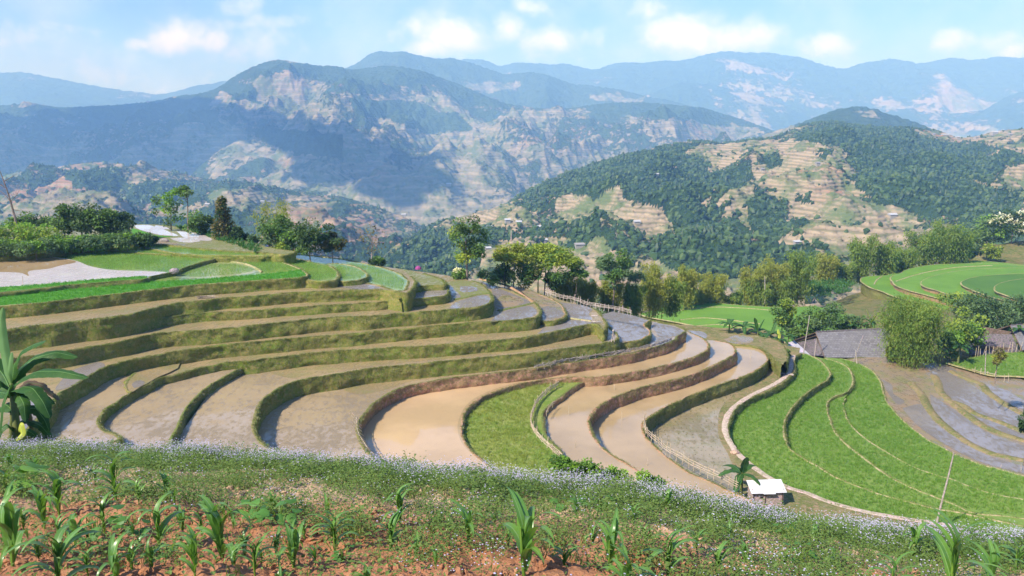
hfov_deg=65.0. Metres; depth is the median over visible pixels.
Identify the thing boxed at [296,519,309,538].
maize plant
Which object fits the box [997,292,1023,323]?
tree
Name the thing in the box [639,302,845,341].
rice terrace
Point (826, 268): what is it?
bamboo clump
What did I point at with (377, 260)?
bush
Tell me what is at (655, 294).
bamboo clump
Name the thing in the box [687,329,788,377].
terrace
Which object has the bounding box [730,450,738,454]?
stone
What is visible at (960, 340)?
bush
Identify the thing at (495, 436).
rice crop
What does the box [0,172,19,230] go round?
dead tree
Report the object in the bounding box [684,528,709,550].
maize plant
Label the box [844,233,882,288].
bamboo clump
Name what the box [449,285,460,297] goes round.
water
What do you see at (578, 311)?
water
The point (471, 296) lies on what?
field bund
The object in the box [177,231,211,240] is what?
water
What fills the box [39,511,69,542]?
maize plant
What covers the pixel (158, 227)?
water
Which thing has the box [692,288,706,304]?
bamboo clump
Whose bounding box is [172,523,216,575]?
maize plant
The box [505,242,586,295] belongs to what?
tree
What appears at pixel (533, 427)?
stake fence
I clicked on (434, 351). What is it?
rice terrace
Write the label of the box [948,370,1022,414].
field bund
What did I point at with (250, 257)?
rice terrace
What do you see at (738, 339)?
mud
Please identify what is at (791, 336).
banana plant
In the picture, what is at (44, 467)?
broadleaf plant
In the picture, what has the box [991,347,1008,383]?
tree
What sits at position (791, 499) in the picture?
rice terrace
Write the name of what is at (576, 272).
tree
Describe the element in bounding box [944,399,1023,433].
field bund
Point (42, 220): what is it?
bush
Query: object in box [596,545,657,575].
maize plant
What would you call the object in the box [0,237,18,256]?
bush
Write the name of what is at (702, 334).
water
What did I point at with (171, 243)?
mud
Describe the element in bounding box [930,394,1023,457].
water
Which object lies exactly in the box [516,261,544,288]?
bush
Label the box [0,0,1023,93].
sky
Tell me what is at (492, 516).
maize plant
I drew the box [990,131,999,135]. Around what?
house
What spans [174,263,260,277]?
water
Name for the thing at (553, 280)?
bush
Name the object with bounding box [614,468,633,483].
bean bush
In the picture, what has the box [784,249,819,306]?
bamboo clump
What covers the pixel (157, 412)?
rice terrace
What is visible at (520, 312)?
water
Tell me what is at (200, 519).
maize plant
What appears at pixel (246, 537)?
maize plant
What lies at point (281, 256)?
terrace ridge
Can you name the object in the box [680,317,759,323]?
field bund
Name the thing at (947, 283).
rice terrace
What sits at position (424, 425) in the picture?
water
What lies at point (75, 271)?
water
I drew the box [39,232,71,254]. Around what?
bush
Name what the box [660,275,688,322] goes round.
bamboo clump
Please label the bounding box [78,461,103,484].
maize plant
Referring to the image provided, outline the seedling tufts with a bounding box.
[656,397,726,476]
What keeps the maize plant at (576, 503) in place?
on the ground at (507, 559)
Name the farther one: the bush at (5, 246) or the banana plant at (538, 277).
the banana plant at (538, 277)
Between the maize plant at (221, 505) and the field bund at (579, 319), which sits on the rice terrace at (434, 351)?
the field bund at (579, 319)
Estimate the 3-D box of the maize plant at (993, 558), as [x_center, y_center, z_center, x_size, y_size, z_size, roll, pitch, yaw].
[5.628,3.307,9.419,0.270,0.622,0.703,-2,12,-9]
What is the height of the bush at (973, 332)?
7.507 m
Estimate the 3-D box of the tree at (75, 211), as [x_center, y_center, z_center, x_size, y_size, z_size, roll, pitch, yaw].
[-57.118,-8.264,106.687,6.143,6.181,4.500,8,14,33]
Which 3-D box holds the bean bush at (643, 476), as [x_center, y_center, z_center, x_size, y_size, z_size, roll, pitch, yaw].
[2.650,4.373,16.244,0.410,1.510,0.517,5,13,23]
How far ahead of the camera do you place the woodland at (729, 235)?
747.20 m
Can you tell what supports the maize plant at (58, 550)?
on the ground at (507, 559)
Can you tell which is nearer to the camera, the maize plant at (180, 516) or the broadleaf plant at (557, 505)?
the maize plant at (180, 516)
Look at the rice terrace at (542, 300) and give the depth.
98.43 m
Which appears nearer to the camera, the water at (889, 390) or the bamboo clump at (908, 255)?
the water at (889, 390)
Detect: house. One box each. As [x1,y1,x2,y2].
[504,218,510,223]
[574,242,584,248]
[793,240,801,244]
[887,213,897,218]
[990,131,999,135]
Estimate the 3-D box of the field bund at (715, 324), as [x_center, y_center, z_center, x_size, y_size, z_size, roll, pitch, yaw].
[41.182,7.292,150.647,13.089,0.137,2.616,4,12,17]
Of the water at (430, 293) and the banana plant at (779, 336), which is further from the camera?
the banana plant at (779, 336)
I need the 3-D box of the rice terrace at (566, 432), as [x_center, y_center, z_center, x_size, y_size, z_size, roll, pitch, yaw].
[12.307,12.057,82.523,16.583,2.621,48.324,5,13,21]
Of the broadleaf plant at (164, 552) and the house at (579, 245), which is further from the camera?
the house at (579, 245)
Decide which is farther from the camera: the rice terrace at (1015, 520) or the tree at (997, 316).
the tree at (997, 316)
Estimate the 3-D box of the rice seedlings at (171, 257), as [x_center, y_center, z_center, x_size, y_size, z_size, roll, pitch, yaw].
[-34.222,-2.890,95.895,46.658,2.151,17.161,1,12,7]
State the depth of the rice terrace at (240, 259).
96.68 m
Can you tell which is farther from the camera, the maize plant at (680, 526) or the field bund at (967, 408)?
the field bund at (967, 408)
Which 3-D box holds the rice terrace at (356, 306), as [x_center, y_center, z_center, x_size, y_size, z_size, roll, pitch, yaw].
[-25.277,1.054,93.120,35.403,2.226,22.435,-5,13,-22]
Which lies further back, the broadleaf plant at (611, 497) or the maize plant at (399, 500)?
the broadleaf plant at (611, 497)
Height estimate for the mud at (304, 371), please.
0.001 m
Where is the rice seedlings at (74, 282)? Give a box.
[0,277,146,291]
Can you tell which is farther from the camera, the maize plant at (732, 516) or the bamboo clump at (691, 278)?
the bamboo clump at (691, 278)
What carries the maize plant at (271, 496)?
on the ground at (507, 559)
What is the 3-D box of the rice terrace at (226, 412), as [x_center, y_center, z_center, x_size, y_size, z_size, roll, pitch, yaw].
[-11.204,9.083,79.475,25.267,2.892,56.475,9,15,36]
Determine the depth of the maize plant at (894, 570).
7.92 m
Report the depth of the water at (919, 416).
83.46 m
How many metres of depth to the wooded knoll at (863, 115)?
2396.42 m
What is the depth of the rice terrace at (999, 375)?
107.08 m
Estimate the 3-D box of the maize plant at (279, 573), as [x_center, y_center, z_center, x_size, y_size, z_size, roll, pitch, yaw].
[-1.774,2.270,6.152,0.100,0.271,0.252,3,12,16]
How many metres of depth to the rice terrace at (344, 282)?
90.54 m
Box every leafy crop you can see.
[173,225,262,252]
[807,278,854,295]
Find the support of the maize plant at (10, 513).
on the ground at (507, 559)
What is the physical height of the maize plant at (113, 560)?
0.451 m
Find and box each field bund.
[232,261,260,272]
[453,293,488,299]
[479,279,533,301]
[497,302,533,310]
[568,317,591,321]
[651,307,766,315]
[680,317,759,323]
[696,324,741,327]
[896,265,991,281]
[908,382,1023,461]
[930,375,1023,441]
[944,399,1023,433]
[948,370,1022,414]
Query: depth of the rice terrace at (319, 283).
87.98 m
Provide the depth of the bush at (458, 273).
102.81 m
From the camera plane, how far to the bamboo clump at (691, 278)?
162.87 m
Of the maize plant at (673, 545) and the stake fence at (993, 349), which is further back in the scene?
the stake fence at (993, 349)
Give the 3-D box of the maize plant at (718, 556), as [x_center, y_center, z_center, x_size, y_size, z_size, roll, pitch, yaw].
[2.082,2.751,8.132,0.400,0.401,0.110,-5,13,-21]
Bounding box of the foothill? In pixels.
[0,160,422,266]
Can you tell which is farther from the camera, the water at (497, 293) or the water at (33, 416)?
the water at (497, 293)
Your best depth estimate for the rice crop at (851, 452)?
77.89 m
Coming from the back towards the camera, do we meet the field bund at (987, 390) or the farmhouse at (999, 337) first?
the farmhouse at (999, 337)
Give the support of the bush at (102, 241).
on the rice terrace at (117, 283)
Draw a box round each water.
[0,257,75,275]
[0,257,165,286]
[8,401,35,428]
[55,362,104,389]
[60,376,126,443]
[132,380,144,387]
[134,225,177,235]
[154,225,168,228]
[171,238,199,242]
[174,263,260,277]
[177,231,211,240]
[341,284,378,288]
[362,374,567,471]
[415,289,446,297]
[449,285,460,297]
[449,295,489,308]
[460,286,477,291]
[481,281,529,309]
[492,306,536,321]
[538,320,589,333]
[541,306,563,318]
[560,302,591,319]
[647,391,739,491]
[650,337,671,345]
[652,322,682,336]
[688,330,706,337]
[882,379,904,404]
[902,404,1023,473]
[925,365,1023,438]
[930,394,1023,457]
[987,385,1023,408]
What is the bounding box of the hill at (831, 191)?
[383,121,1023,315]
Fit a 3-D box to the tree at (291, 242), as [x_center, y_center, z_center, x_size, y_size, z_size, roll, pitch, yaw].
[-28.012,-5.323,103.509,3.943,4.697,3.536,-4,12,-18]
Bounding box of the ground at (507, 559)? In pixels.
[0,456,1023,575]
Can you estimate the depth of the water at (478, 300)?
89.49 m
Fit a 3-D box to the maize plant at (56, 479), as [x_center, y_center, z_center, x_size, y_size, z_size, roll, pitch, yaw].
[-5.350,2.476,9.462,0.667,0.636,0.279,0,12,0]
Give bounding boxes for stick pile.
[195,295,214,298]
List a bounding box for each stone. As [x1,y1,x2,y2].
[159,238,168,241]
[169,268,178,273]
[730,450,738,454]
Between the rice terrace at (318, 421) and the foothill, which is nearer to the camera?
the rice terrace at (318, 421)
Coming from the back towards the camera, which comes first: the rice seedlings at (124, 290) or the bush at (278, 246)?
the bush at (278, 246)
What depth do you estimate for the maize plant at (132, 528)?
8.12 m
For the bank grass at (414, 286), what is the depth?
82.22 m
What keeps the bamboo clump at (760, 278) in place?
on the hillside
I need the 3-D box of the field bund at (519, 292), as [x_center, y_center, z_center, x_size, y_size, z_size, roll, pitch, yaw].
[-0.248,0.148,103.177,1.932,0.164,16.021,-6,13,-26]
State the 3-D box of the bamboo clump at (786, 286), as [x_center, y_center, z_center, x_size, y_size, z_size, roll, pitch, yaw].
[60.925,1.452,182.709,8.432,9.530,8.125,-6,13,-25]
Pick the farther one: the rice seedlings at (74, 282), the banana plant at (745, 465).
the rice seedlings at (74, 282)
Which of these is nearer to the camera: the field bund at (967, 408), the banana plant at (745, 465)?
the banana plant at (745, 465)
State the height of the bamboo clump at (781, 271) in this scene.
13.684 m
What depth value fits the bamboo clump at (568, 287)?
117.48 m
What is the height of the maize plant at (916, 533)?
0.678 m
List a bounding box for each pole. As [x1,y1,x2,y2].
[803,315,809,353]
[936,452,954,522]
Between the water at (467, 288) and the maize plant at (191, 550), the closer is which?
the maize plant at (191, 550)
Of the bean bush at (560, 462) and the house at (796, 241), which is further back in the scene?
the house at (796, 241)
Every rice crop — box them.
[465,381,571,473]
[731,354,1023,531]
[955,351,1023,375]
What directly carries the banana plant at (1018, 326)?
on the hillside
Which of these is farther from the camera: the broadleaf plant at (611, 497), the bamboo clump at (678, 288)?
the bamboo clump at (678, 288)
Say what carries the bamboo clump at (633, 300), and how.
on the hillside
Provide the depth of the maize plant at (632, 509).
10.52 m
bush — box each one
[0,221,35,243]
[0,224,6,238]
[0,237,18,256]
[4,210,43,227]
[11,237,58,260]
[19,223,65,250]
[24,215,53,226]
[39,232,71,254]
[63,234,97,253]
[86,232,116,253]
[106,229,143,250]
[134,232,158,248]
[182,209,214,234]
[225,225,244,240]
[243,232,259,242]
[274,241,296,255]
[367,255,386,266]
[450,267,470,279]
[477,268,499,286]
[489,262,516,288]
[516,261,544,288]
[543,267,568,290]
[547,454,572,477]
[562,459,585,482]
[574,457,596,481]
[586,462,605,484]
[601,464,619,485]
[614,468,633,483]
[635,468,653,486]
[650,474,667,490]
[780,316,817,342]
[797,305,830,332]
[820,301,854,330]
[838,314,874,329]
[885,347,900,361]
[934,331,970,361]
[938,306,989,354]
[969,246,984,259]
[982,243,1003,259]
[1017,405,1023,465]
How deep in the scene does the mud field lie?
100.88 m
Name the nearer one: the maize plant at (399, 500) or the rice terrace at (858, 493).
the maize plant at (399, 500)
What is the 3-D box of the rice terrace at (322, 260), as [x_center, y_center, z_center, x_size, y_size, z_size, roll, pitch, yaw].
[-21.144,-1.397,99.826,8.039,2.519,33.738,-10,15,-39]
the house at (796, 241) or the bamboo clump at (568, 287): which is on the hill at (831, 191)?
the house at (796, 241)
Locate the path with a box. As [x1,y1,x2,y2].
[722,355,951,526]
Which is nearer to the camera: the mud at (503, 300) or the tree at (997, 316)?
the mud at (503, 300)
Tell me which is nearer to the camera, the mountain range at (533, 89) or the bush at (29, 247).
the bush at (29, 247)
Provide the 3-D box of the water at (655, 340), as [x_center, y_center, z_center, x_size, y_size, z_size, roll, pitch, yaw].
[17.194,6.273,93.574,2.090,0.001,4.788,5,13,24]
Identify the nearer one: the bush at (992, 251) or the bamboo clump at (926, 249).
the bamboo clump at (926, 249)
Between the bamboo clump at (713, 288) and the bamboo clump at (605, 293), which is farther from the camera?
the bamboo clump at (713, 288)
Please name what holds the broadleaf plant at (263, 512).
on the ground at (507, 559)
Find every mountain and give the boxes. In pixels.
[0,59,773,225]
[0,72,226,106]
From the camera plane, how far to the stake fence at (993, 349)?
112.33 m
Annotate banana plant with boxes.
[0,307,87,444]
[532,271,544,292]
[716,319,739,332]
[718,457,760,494]
[731,321,753,333]
[746,318,765,336]
[759,321,784,337]
[773,330,789,345]
[784,334,796,345]
[843,317,859,328]
[863,309,879,328]
[934,339,952,365]
[949,335,975,362]
[1008,324,1023,344]
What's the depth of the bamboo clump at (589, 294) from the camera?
119.72 m
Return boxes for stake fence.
[349,411,374,454]
[530,381,562,456]
[545,289,631,315]
[643,412,738,486]
[975,342,1022,356]
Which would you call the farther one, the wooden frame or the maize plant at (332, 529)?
the wooden frame
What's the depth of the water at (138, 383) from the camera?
69.89 m
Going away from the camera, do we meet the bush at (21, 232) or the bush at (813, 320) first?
the bush at (21, 232)
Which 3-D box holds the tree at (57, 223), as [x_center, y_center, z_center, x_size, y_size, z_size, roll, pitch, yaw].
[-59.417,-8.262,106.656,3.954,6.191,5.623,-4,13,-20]
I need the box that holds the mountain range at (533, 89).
[345,51,688,108]
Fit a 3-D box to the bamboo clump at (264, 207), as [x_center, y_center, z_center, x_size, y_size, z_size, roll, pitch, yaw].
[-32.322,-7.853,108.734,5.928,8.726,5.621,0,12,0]
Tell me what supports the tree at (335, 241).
on the rice terrace at (322, 260)
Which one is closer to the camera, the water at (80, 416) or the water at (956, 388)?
the water at (80, 416)
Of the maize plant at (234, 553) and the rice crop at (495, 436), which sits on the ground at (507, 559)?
the maize plant at (234, 553)
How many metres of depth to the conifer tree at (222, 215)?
108.75 m
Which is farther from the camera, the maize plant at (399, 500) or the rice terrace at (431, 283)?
the rice terrace at (431, 283)
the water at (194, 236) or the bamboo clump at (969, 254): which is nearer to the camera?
the water at (194, 236)
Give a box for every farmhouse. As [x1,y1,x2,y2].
[788,328,923,358]
[968,324,1023,356]
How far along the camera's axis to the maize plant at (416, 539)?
7.82 m
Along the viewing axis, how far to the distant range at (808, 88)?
7569.36 m
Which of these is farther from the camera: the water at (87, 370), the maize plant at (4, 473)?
the water at (87, 370)
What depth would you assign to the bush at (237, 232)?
107.39 m
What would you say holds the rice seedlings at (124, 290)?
on the rice terrace at (136, 297)
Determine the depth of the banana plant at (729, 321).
115.49 m
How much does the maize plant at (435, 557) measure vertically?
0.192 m
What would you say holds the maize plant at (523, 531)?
on the ground at (507, 559)
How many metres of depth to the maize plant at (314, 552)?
6.90 m
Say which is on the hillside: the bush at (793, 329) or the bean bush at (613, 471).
the bush at (793, 329)
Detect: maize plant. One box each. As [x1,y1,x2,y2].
[0,468,21,490]
[0,478,27,570]
[2,520,104,575]
[3,453,13,470]
[19,484,57,528]
[19,507,34,529]
[22,538,50,558]
[23,456,46,479]
[28,468,87,517]
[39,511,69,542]
[63,512,92,547]
[64,545,105,575]
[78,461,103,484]
[78,491,124,533]
[80,529,99,543]
[86,451,139,499]
[96,531,129,575]
[117,538,142,569]
[122,476,146,504]
[126,492,188,548]
[126,520,140,536]
[130,534,171,566]
[152,472,172,494]
[164,488,183,503]
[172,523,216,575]
[173,503,192,530]
[189,495,259,564]
[189,510,210,534]
[219,502,227,514]
[220,541,244,565]
[229,507,236,527]
[229,529,279,575]
[233,525,252,554]
[257,543,268,562]
[259,525,284,552]
[260,490,284,516]
[275,564,292,575]
[276,518,304,567]
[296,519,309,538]
[305,510,360,546]
[305,545,324,565]
[324,493,334,515]
[349,562,376,575]
[371,506,405,548]
[382,483,413,527]
[406,531,419,559]
[432,549,442,568]
[446,499,483,542]
[486,511,501,527]
[497,487,561,575]
[501,524,515,545]
[548,543,582,565]
[566,493,590,515]
[583,525,599,541]
[593,507,627,571]
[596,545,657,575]
[622,503,642,519]
[635,524,656,538]
[637,525,701,575]
[660,488,672,506]
[673,518,688,531]
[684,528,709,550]
[702,541,730,571]
[722,519,733,541]
[725,513,740,522]
[733,540,754,560]
[776,548,794,568]
[781,518,800,532]
[808,524,818,536]
[825,546,839,564]
[864,551,923,575]
[902,518,927,558]
[922,506,1006,575]
[965,537,1023,575]
[998,534,1023,569]
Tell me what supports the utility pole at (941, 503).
on the rice terrace at (791, 499)
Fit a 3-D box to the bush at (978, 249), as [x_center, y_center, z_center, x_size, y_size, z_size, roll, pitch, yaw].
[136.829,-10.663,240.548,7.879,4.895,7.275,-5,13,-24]
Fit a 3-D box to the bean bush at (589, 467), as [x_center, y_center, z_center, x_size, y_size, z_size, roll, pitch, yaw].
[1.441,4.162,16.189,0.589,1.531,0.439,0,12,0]
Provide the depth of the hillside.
188.95 m
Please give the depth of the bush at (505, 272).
105.79 m
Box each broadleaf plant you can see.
[0,461,43,490]
[8,465,48,479]
[64,504,129,542]
[111,519,150,535]
[143,543,177,559]
[241,499,274,519]
[249,498,302,524]
[331,544,354,561]
[549,496,586,511]
[590,495,614,509]
[773,523,800,538]
[783,541,817,561]
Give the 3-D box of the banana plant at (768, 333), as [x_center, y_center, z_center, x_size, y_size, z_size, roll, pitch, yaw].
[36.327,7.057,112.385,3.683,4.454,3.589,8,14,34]
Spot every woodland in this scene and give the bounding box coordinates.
[0,161,426,263]
[382,119,1023,305]
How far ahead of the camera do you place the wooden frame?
91.08 m
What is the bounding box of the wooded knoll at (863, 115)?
[757,106,930,137]
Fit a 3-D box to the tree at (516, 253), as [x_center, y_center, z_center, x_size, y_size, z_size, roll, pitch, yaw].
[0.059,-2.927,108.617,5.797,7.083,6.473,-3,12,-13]
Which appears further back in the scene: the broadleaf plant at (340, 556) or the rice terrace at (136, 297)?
the rice terrace at (136, 297)
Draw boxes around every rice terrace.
[0,252,214,296]
[0,262,308,318]
[0,271,493,372]
[0,279,540,444]
[6,267,417,351]
[47,285,607,445]
[104,368,242,449]
[107,247,264,262]
[111,246,271,261]
[123,363,179,392]
[161,266,450,326]
[175,327,620,453]
[258,321,685,461]
[294,259,339,288]
[296,254,408,290]
[326,263,368,285]
[361,331,709,472]
[398,271,445,311]
[463,382,583,479]
[516,287,567,325]
[545,340,737,481]
[592,346,768,506]
[602,312,651,350]
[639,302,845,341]
[667,324,980,534]
[730,353,1023,533]
[786,356,1023,525]
[825,357,1023,498]
[828,394,1023,517]
[860,261,1020,309]
[889,263,1023,310]
[920,268,1023,309]
[947,352,1023,379]
[960,273,1023,303]
[994,279,1023,300]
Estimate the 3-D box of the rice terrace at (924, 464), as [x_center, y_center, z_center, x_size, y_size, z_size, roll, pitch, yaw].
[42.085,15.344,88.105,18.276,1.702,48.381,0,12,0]
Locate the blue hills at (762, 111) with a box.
[646,82,811,130]
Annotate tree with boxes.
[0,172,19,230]
[48,203,76,239]
[59,202,95,234]
[77,203,118,236]
[95,208,127,233]
[109,211,136,233]
[150,191,185,230]
[170,185,193,232]
[210,195,235,238]
[256,214,293,246]
[278,231,306,252]
[284,218,330,261]
[317,223,347,262]
[356,221,386,258]
[446,213,492,279]
[491,241,535,287]
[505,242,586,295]
[562,268,589,301]
[595,248,634,311]
[627,270,646,283]
[767,297,797,332]
[935,290,983,309]
[949,288,1022,333]
[960,222,995,246]
[971,210,1018,244]
[985,209,1023,243]
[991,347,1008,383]
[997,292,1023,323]
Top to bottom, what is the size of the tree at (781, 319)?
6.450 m
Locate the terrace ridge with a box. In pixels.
[0,224,295,263]
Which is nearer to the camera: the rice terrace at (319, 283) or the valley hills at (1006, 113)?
the rice terrace at (319, 283)
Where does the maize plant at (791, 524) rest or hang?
on the ground at (507, 559)
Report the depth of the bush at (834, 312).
123.50 m
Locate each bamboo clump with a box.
[246,197,292,246]
[549,274,585,302]
[575,277,600,307]
[596,279,625,313]
[619,280,648,317]
[639,261,678,319]
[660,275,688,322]
[676,263,702,309]
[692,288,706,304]
[697,271,730,303]
[719,289,747,304]
[736,264,769,305]
[742,279,774,306]
[757,253,795,306]
[764,275,798,306]
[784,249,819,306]
[813,250,840,291]
[835,260,857,287]
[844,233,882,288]
[865,287,962,369]
[870,238,903,275]
[895,246,920,272]
[897,222,955,266]
[929,218,987,263]
[947,233,977,262]
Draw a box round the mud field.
[847,357,1023,474]
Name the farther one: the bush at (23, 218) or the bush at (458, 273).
the bush at (23, 218)
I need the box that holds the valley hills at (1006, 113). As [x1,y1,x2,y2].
[884,92,1023,137]
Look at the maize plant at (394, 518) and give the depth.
8.17 m
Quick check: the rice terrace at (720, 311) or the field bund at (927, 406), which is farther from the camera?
the rice terrace at (720, 311)
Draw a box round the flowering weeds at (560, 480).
[0,434,1023,575]
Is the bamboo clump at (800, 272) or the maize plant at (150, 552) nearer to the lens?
the maize plant at (150, 552)
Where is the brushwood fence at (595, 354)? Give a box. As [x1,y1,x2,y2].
[534,337,672,369]
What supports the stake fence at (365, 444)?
on the rice terrace at (318, 421)
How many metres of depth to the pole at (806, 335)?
109.69 m
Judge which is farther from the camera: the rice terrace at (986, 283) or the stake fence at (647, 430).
the rice terrace at (986, 283)
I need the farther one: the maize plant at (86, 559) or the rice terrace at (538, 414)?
the rice terrace at (538, 414)
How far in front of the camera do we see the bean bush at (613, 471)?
16.08 m
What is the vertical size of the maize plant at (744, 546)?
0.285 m
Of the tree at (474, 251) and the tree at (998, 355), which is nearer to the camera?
the tree at (998, 355)
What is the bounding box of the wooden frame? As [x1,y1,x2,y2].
[587,315,597,322]
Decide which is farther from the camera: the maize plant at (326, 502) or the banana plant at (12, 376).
the banana plant at (12, 376)
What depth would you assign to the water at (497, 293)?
100.16 m
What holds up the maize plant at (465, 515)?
on the ground at (507, 559)
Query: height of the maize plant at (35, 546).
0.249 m
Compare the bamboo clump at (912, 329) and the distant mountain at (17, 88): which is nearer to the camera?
the bamboo clump at (912, 329)
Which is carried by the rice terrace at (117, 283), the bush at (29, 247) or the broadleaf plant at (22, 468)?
the bush at (29, 247)
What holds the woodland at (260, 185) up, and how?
on the foothill
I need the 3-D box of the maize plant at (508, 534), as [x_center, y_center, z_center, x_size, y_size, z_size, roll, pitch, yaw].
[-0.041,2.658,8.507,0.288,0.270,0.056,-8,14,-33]
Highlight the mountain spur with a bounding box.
[192,140,285,182]
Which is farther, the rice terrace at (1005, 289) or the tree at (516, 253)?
the rice terrace at (1005, 289)
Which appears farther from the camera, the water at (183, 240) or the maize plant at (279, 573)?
the water at (183, 240)
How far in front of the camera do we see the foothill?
1444.94 m
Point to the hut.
(773, 491)
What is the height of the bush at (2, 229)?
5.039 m
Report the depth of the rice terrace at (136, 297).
81.49 m
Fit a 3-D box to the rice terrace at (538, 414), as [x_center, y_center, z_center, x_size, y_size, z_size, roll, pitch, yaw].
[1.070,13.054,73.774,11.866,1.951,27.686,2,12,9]
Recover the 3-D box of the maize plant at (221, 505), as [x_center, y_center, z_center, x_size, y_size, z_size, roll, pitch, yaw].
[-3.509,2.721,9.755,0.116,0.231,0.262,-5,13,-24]
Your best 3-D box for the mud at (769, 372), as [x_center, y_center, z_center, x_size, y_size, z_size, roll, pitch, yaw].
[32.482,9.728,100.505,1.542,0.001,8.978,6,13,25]
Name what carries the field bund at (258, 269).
on the rice terrace at (136, 297)
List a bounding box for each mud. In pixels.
[157,240,187,244]
[269,335,607,377]
[344,340,651,393]
[447,280,487,300]
[494,294,523,306]
[725,335,752,343]
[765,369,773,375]
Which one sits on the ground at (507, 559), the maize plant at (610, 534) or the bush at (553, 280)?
the maize plant at (610, 534)
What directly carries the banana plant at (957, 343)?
on the mud field
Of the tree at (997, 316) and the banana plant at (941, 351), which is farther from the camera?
the tree at (997, 316)
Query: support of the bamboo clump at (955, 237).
on the rice terrace at (882, 287)
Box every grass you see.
[0,224,1023,527]
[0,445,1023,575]
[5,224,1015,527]
[131,228,172,236]
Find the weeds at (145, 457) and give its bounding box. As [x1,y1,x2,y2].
[0,435,1023,575]
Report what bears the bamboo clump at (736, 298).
on the hillside
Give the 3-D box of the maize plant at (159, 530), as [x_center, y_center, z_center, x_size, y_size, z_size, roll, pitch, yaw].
[-3.442,2.347,7.885,0.202,0.558,0.628,9,15,37]
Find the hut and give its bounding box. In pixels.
[746,479,786,506]
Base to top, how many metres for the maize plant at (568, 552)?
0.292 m
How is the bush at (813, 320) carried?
on the hillside
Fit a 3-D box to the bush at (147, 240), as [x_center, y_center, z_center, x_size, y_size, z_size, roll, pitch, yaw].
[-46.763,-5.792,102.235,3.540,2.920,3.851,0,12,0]
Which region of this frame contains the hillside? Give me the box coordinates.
[784,241,1023,364]
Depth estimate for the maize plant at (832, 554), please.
9.90 m
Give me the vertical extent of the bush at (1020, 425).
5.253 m
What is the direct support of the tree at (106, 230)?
on the terrace ridge
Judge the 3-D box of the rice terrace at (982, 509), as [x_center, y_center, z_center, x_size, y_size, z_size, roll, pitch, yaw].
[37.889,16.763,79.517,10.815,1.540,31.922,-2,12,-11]
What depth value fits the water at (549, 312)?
93.79 m
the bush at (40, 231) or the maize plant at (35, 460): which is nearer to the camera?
the maize plant at (35, 460)
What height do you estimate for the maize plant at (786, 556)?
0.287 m
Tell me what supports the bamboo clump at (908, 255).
on the rice terrace at (882, 287)
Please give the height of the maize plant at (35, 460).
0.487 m
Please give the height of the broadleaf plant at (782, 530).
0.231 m
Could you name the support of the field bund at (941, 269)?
on the rice terrace at (908, 283)
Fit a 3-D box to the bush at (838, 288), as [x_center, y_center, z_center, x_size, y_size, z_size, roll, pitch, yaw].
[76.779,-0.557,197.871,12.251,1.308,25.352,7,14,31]
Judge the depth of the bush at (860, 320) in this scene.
123.52 m
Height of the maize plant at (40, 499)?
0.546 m
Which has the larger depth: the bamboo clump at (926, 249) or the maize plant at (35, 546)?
the bamboo clump at (926, 249)
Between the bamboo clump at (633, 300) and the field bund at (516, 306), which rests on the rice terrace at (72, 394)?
the field bund at (516, 306)
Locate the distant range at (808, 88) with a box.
[461,51,1023,117]
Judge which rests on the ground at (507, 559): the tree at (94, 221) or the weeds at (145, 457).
the weeds at (145, 457)
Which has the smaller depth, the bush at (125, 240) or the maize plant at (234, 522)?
the maize plant at (234, 522)
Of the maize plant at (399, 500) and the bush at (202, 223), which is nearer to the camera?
the maize plant at (399, 500)
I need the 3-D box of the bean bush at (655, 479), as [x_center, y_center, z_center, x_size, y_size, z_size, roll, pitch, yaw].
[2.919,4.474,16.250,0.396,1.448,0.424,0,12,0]
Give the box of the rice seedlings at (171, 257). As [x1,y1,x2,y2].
[65,245,403,288]
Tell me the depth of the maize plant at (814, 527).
11.31 m
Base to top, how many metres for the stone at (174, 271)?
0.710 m
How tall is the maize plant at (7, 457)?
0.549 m
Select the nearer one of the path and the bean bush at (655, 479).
the bean bush at (655, 479)
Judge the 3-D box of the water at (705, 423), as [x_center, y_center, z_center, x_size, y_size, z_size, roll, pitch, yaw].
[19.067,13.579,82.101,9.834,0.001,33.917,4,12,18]
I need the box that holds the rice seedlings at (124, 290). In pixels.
[0,270,305,305]
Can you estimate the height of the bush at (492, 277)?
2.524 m
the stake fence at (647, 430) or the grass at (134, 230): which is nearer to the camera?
the stake fence at (647, 430)
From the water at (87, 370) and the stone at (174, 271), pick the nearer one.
the water at (87, 370)
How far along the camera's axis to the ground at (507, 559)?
8.68 m
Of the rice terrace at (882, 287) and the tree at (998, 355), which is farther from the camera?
the rice terrace at (882, 287)
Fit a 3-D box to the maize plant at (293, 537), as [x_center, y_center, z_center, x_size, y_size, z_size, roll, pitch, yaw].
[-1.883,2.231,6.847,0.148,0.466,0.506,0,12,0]

